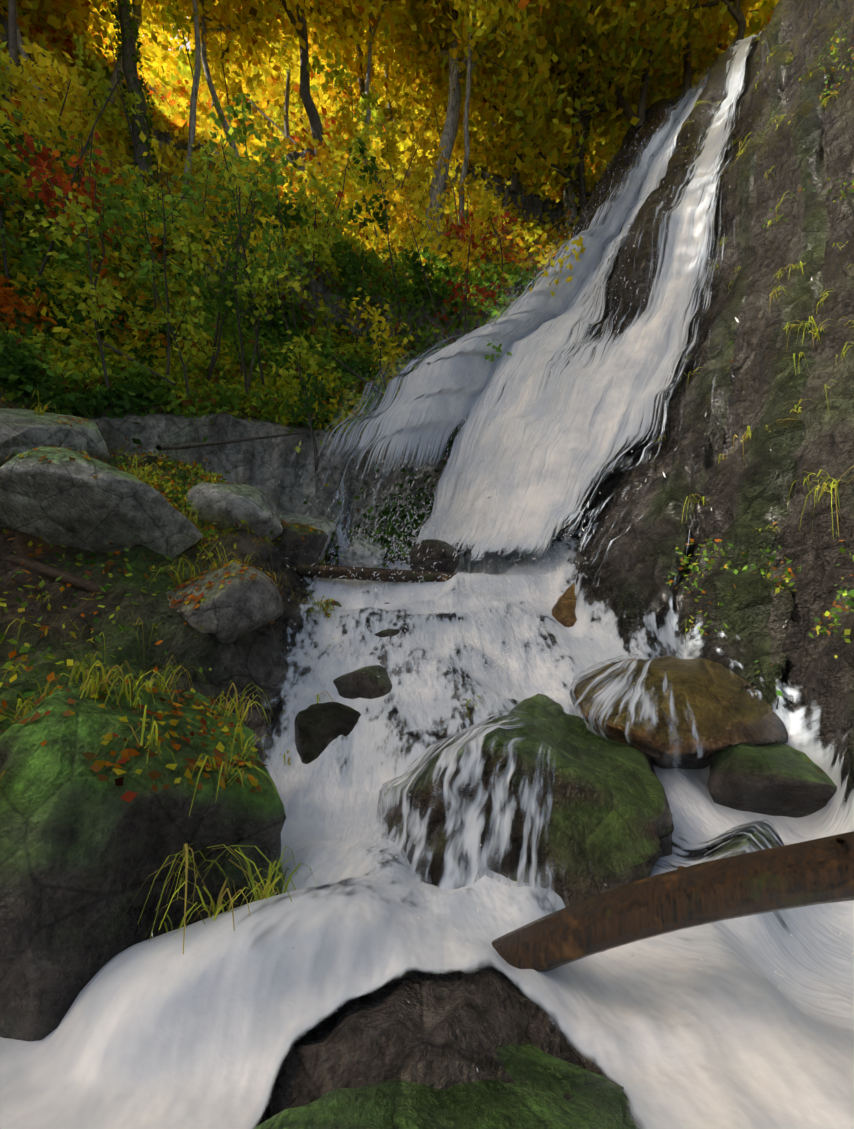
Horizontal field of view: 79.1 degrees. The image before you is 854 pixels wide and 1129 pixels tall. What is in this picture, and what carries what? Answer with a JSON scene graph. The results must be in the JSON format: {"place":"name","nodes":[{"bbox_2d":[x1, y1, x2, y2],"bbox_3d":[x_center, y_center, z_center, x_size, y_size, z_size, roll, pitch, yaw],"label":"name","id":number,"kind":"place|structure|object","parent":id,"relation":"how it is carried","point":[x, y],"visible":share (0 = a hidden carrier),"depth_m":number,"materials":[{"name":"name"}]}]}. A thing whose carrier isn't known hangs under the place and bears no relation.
{"place":"outdoors","nodes":[
{"label":"outdoors","id":0,"kind":"place"},
{"bbox_2d":[143,17,190,54],"label":"sky","id":1,"kind":"structure","parent":0,"point":[188,44],"materials":[{"name":"white"}]},
{"bbox_2d":[0,0,853,1127],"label":"terrain","id":2,"kind":"structure","parent":0,"point":[444,1030],"depth_m":4.96,"materials":[{"name":"grey stone"}]},
{"bbox_2d":[0,408,111,466],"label":"outcrop rock","id":3,"kind":"object","parent":2,"relation":"on","point":[23,430],"visible":0.46,"depth_m":4.80,"materials":[{"name":"grey stone"}]},
{"bbox_2d":[4,553,108,593],"bbox_3d":[-2.703,0.089,3.806,1.874,0.730,0.100,0,-10,-2],"label":"fallen branch","id":4,"kind":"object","parent":2,"relation":"on","point":[73,580],"depth_m":3.78,"materials":[{"name":"brown wood"}]},
{"bbox_2d":[1,0,153,97],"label":"tree","id":5,"kind":"object","parent":2,"relation":"on","point":[19,62],"visible":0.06,"depth_m":11.51,"materials":[{"name":"yellow plant"}]},
{"bbox_2d":[2,0,160,227],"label":"tree","id":6,"kind":"object","parent":2,"relation":"on","point":[53,21],"visible":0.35,"depth_m":10.57,"materials":[{"name":"yellow plant"}]},
{"bbox_2d":[0,447,202,557],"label":"boulder","id":7,"kind":"object","parent":2,"relation":"on","point":[61,498],"visible":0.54,"depth_m":3.99,"materials":[{"name":"grey stone"}]},
{"bbox_2d":[16,0,198,141],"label":"tree","id":8,"kind":"object","parent":2,"relation":"on","point":[84,10],"visible":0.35,"depth_m":13.91,"materials":[{"name":"yellow plant"}]},
{"bbox_2d":[100,0,169,117],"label":"tree","id":9,"kind":"object","parent":2,"relation":"on","point":[134,19],"visible":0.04,"depth_m":13.83,"materials":[{"name":"yellow plant"}]},
{"bbox_2d":[0,683,285,1040],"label":"bank rock","id":10,"kind":"object","parent":2,"relation":"on","point":[85,852],"visible":0.62,"depth_m":2.08,"materials":[{"name":"green stone"}]},
{"bbox_2d":[96,1,194,64],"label":"tree","id":11,"kind":"object","parent":2,"relation":"on","point":[160,39],"visible":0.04,"depth_m":18.70,"materials":[{"name":"yellow plant"}]},
{"bbox_2d":[57,0,237,204],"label":"tree","id":12,"kind":"object","parent":2,"relation":"on","point":[129,55],"visible":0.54,"depth_m":12.19,"materials":[{"name":"brown plant"}]},
{"bbox_2d":[87,0,226,111],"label":"tree","id":13,"kind":"object","parent":2,"relation":"on","point":[113,79],"visible":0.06,"depth_m":13.18,"materials":[{"name":"yellow plant"}]},
{"bbox_2d":[154,0,278,199],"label":"tree","id":14,"kind":"object","parent":2,"relation":"on","point":[193,101],"visible":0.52,"depth_m":12.43,"materials":[{"name":"grey plant"}]},
{"bbox_2d":[165,561,283,642],"bbox_3d":[-1.599,0.344,4.128,0.825,0.720,0.892,-8,-13,39],"label":"boulder","id":15,"kind":"object","parent":2,"relation":"on","point":[236,608],"visible":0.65,"depth_m":3.85,"materials":[{"name":"grey stone"}]},
{"bbox_2d":[208,6,240,137],"bbox_3d":[-7.347,-20.490,17.467,9.185,17.056,6.644,-2,-10,14],"label":"tree","id":16,"kind":"object","parent":2,"relation":"on","point":[227,50],"visible":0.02,"depth_m":15.59,"materials":[{"name":"brown plant"}]},
{"bbox_2d":[185,482,282,539],"bbox_3d":[-2.035,-0.552,5.509,0.875,0.760,1.031,-8,-13,40],"label":"boulder","id":17,"kind":"object","parent":2,"relation":"on","point":[232,504],"visible":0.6,"depth_m":5.16,"materials":[{"name":"grey stone"}]},
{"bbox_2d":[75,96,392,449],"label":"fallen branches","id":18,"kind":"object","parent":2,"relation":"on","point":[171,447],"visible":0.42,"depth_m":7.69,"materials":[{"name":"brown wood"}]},
{"bbox_2d":[167,0,325,157],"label":"tree","id":19,"kind":"object","parent":2,"relation":"on","point":[253,30],"visible":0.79,"depth_m":15.16,"materials":[{"name":"yellow plant"}]},
{"bbox_2d":[189,0,336,140],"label":"tree","id":20,"kind":"object","parent":2,"relation":"on","point":[286,109],"visible":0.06,"depth_m":16.07,"materials":[{"name":"yellow plant"}]},
{"bbox_2d":[184,16,378,51],"bbox_3d":[-5.641,-23.797,20.251,10.690,14.752,12.630,0,-10,-2],"label":"tree","id":21,"kind":"object","parent":2,"relation":"on","point":[311,29],"depth_m":19.82,"materials":[{"name":"yellow plant"}]},
{"bbox_2d":[0,0,585,470],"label":"shrubs","id":22,"kind":"object","parent":2,"relation":"on","point":[264,274],"visible":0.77,"depth_m":9.26,"materials":[{"name":"green plant"}]},
{"bbox_2d":[273,520,327,565],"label":"rock","id":23,"kind":"object","parent":2,"relation":"on","point":[295,548],"visible":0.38,"depth_m":5.73,"materials":[{"name":"grey stone"}]},
{"bbox_2d":[279,515,334,562],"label":"rock","id":24,"kind":"object","parent":2,"relation":"on","point":[292,519],"visible":0.17,"depth_m":7.52,"materials":[{"name":"grey stone"}]},
{"bbox_2d":[198,0,423,184],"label":"tree","id":25,"kind":"object","parent":2,"relation":"on","point":[336,17],"visible":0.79,"depth_m":15.51,"materials":[{"name":"yellow plant"}]},
{"bbox_2d":[295,891,352,1039],"bbox_3d":[-0.614,1.866,2.107,1.635,0.959,0.824,4,-11,-23],"label":"rock","id":26,"kind":"object","parent":2,"relation":"on","point":[324,1023],"depth_m":1.82,"materials":[{"name":"black stone"}]},
{"bbox_2d":[306,600,341,623],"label":"rock","id":27,"kind":"object","parent":2,"relation":"on","point":[338,603],"visible":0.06,"depth_m":5.09,"materials":[{"name":"grey stone"}]},
{"bbox_2d":[294,702,360,763],"bbox_3d":[-0.658,1.346,3.678,0.608,0.706,0.620,0,-10,-2],"label":"dark rock","id":28,"kind":"object","parent":2,"relation":"on","point":[320,728],"visible":0.44,"depth_m":3.62,"materials":[{"name":"black stone"}]},
{"bbox_2d":[311,0,364,113],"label":"tree","id":29,"kind":"object","parent":2,"relation":"on","point":[361,85],"visible":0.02,"depth_m":17.40,"materials":[{"name":"brown plant"}]},
{"bbox_2d":[340,612,381,648],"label":"rock","id":30,"kind":"object","parent":2,"relation":"on","point":[358,621],"visible":0.02,"depth_m":4.74,"materials":[{"name":"grey stone"}]},
{"bbox_2d":[333,665,392,698],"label":"dark rock","id":31,"kind":"object","parent":2,"relation":"on","point":[365,682],"visible":0.12,"depth_m":4.05,"materials":[{"name":"grey stone"}]},
{"bbox_2d":[339,534,386,567],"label":"rock","id":32,"kind":"object","parent":2,"relation":"on","point":[350,552],"visible":0.73,"depth_m":7.59,"materials":[{"name":"grey stone"}]},
{"bbox_2d":[353,29,394,133],"bbox_3d":[-1.122,-19.903,19.541,6.043,17.141,7.333,0,-10,-2],"label":"tree","id":33,"kind":"object","parent":2,"relation":"on","point":[389,105],"depth_m":17.86,"materials":[{"name":"yellow plant"}]},
{"bbox_2d":[296,563,456,582],"bbox_3d":[-0.518,0.110,5.545,1.719,0.195,0.141,2,-10,-9],"label":"log","id":34,"kind":"object","parent":2,"relation":"on","point":[365,574],"visible":0.85,"depth_m":5.48,"materials":[{"name":"brown wood"}]},
{"bbox_2d":[374,614,409,639],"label":"dark rock","id":35,"kind":"object","parent":2,"relation":"on","point":[388,632],"visible":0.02,"depth_m":4.61,"materials":[{"name":"grey stone"}]},
{"bbox_2d":[340,0,447,224],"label":"tree","id":36,"kind":"object","parent":2,"relation":"on","point":[390,23],"visible":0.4,"depth_m":15.29,"materials":[{"name":"yellow plant"}]},
{"bbox_2d":[0,359,822,801],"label":"fallen leaves","id":37,"kind":"object","parent":2,"relation":"on","point":[152,775],"visible":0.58,"depth_m":2.58,"materials":[{"name":"orange plant"}]},
{"bbox_2d":[400,740,440,756],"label":"dark rock","id":38,"kind":"object","parent":2,"relation":"on","point":[408,749],"depth_m":3.42,"materials":[{"name":"grey stone"}]},
{"bbox_2d":[0,0,853,731],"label":"ground cover foliage","id":39,"kind":"object","parent":2,"relation":"on","point":[42,320],"visible":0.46,"depth_m":9.68,"materials":[{"name":"green plant"}]},
{"bbox_2d":[0,45,853,953],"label":"grass tufts","id":40,"kind":"object","parent":2,"relation":"on","point":[94,683],"visible":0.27,"depth_m":2.69,"materials":[{"name":"yellow plant"}]},
{"bbox_2d":[410,539,459,572],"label":"rock","id":41,"kind":"object","parent":2,"relation":"on","point":[436,554],"visible":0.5,"depth_m":6.06,"materials":[{"name":"grey stone"}]},
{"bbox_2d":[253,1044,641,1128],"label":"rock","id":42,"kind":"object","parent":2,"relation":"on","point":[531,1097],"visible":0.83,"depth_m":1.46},
{"bbox_2d":[334,0,569,258],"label":"tree","id":43,"kind":"object","parent":2,"relation":"on","point":[434,51],"visible":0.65,"depth_m":15.20,"materials":[{"name":"yellow plant"}]},
{"bbox_2d":[446,649,485,685],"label":"rock","id":44,"kind":"object","parent":2,"relation":"on","point":[455,671],"depth_m":4.30,"materials":[{"name":"grey stone"}]},
{"bbox_2d":[391,0,593,149],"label":"tree","id":45,"kind":"object","parent":2,"relation":"on","point":[493,107],"visible":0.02,"depth_m":18.30,"materials":[{"name":"yellow plant"}]},
{"bbox_2d":[432,0,566,236],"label":"tree","id":46,"kind":"object","parent":2,"relation":"on","point":[482,32],"visible":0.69,"depth_m":14.41,"materials":[{"name":"yellow plant"}]},
{"bbox_2d":[257,0,776,584],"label":"waterfall water","id":47,"kind":"structure","parent":2,"relation":"on","point":[637,364],"depth_m":7.93,"materials":[{"name":"white liquid"}]},
{"bbox_2d":[377,693,673,911],"bbox_3d":[0.497,1.613,3.120,1.823,1.567,1.873,-5,-11,25],"label":"rock","id":48,"kind":"object","parent":2,"relation":"on","point":[538,790],"visible":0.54,"depth_m":2.59,"materials":[{"name":"stone"},{"name":"moss"}]},
{"bbox_2d":[508,63,551,191],"bbox_3d":[4.181,-20.272,17.941,6.489,17.919,10.258,0,-10,-2],"label":"tree","id":49,"kind":"object","parent":2,"relation":"on","point":[515,181],"depth_m":16.06,"materials":[{"name":"brown plant"}]},
{"bbox_2d":[524,620,555,646],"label":"chute rock","id":50,"kind":"object","parent":2,"relation":"on","point":[545,637],"depth_m":4.78,"materials":[{"name":"grey stone"}]},
{"bbox_2d":[551,582,576,627],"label":"brown rock","id":51,"kind":"object","parent":2,"relation":"on","point":[563,610],"visible":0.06,"depth_m":5.12,"materials":[{"name":"brown stone"}]},
{"bbox_2d":[446,0,703,162],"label":"tree","id":52,"kind":"object","parent":2,"relation":"on","point":[629,113],"depth_m":15.97,"materials":[{"name":"yellow plant"}]},
{"bbox_2d":[559,73,593,223],"bbox_3d":[4.709,-20.203,17.971,5.217,18.775,7.451,0,-10,-2],"label":"tree","id":53,"kind":"object","parent":2,"relation":"on","point":[567,201],"visible":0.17,"depth_m":16.71,"materials":[{"name":"brown plant"}]},
{"bbox_2d":[460,0,708,213],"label":"tree","id":54,"kind":"object","parent":2,"relation":"on","point":[547,127],"visible":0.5,"depth_m":15.84,"materials":[{"name":"yellow plant"}]},
{"bbox_2d":[636,44,653,127],"bbox_3d":[7.679,-21.269,17.822,8.755,16.776,6.691,8,-13,-38],"label":"tree","id":55,"kind":"object","parent":2,"relation":"on","point":[642,102],"visible":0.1,"depth_m":15.80,"materials":[{"name":"brown plant"}]},
{"bbox_2d":[542,0,767,145],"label":"tree","id":56,"kind":"object","parent":2,"relation":"on","point":[735,11],"visible":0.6,"depth_m":15.29,"materials":[{"name":"yellow plant"}]},
{"bbox_2d":[491,831,853,981],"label":"fallen log","id":57,"kind":"object","parent":2,"relation":"on","point":[804,873],"visible":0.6,"depth_m":1.77,"materials":[{"name":"brown wood"}]},
{"bbox_2d":[569,654,787,771],"bbox_3d":[1.911,1.130,3.851,1.731,0.970,1.387,0,-10,-2],"label":"boulder","id":58,"kind":"object","parent":2,"relation":"on","point":[667,712],"visible":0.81,"depth_m":3.44,"materials":[{"name":"stone"}]},
{"bbox_2d":[679,59,706,92],"bbox_3d":[11.360,-21.027,20.366,6.773,10.782,8.341,5,-11,-28],"label":"tree","id":59,"kind":"object","parent":2,"relation":"on","point":[700,77],"depth_m":20.60,"materials":[{"name":"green plant"}]},
{"bbox_2d":[614,0,774,103],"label":"tree","id":60,"kind":"object","parent":2,"relation":"on","point":[713,48],"visible":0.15,"depth_m":15.47,"materials":[{"name":"yellow plant"}]},
{"bbox_2d":[630,0,767,87],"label":"tree","id":61,"kind":"object","parent":2,"relation":"on","point":[677,83],"visible":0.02,"depth_m":15.80,"materials":[{"name":"yellow plant"}]},
{"bbox_2d":[681,16,761,93],"bbox_3d":[9.646,-20.986,16.684,13.737,14.870,10.236,0,-10,-2],"label":"tree","id":62,"kind":"object","parent":2,"relation":"on","point":[687,77],"visible":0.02,"depth_m":15.64,"materials":[{"name":"brown plant"}]},
{"bbox_2d":[665,0,778,90],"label":"tree","id":63,"kind":"object","parent":2,"relation":"on","point":[750,18],"visible":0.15,"depth_m":15.10,"materials":[{"name":"yellow plant"}]},
{"bbox_2d":[698,829,785,927],"bbox_3d":[1.527,1.738,2.562,0.909,0.766,0.687,5,-11,-27],"label":"rock","id":64,"kind":"object","parent":2,"relation":"on","point":[736,845],"depth_m":2.61,"materials":[{"name":"grey stone"}]},
{"bbox_2d":[711,0,776,51],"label":"tree","id":65,"kind":"object","parent":2,"relation":"on","point":[753,3],"visible":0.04,"depth_m":14.10,"materials":[{"name":"yellow plant"}]},
{"bbox_2d":[707,743,836,817],"bbox_3d":[2.353,1.460,3.336,0.803,0.795,1.105,-8,-13,37],"label":"mossy rock","id":66,"kind":"object","parent":2,"relation":"on","point":[779,779],"visible":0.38,"depth_m":3.08,"materials":[{"name":"green stone"}]},
{"bbox_2d":[0,456,853,1128],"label":"stream water","id":67,"kind":"structure","parent":0,"point":[206,1022],"depth_m":2.00,"materials":[{"name":"white liquid"}]},
{"bbox_2d":[152,448,853,1070],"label":"stream splash","id":68,"kind":"object","parent":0,"point":[430,592],"depth_m":5.53,"materials":[{"name":"white liquid"}]},
{"bbox_2d":[277,28,811,572],"bbox_3d":[1.684,-4.652,9.038,9.380,10.327,9.473,0,-10,-2],"label":"waterfall spray","id":69,"kind":"object","parent":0,"point":[489,424],"depth_m":6.90,"materials":[{"name":"white liquid"}]}
]}

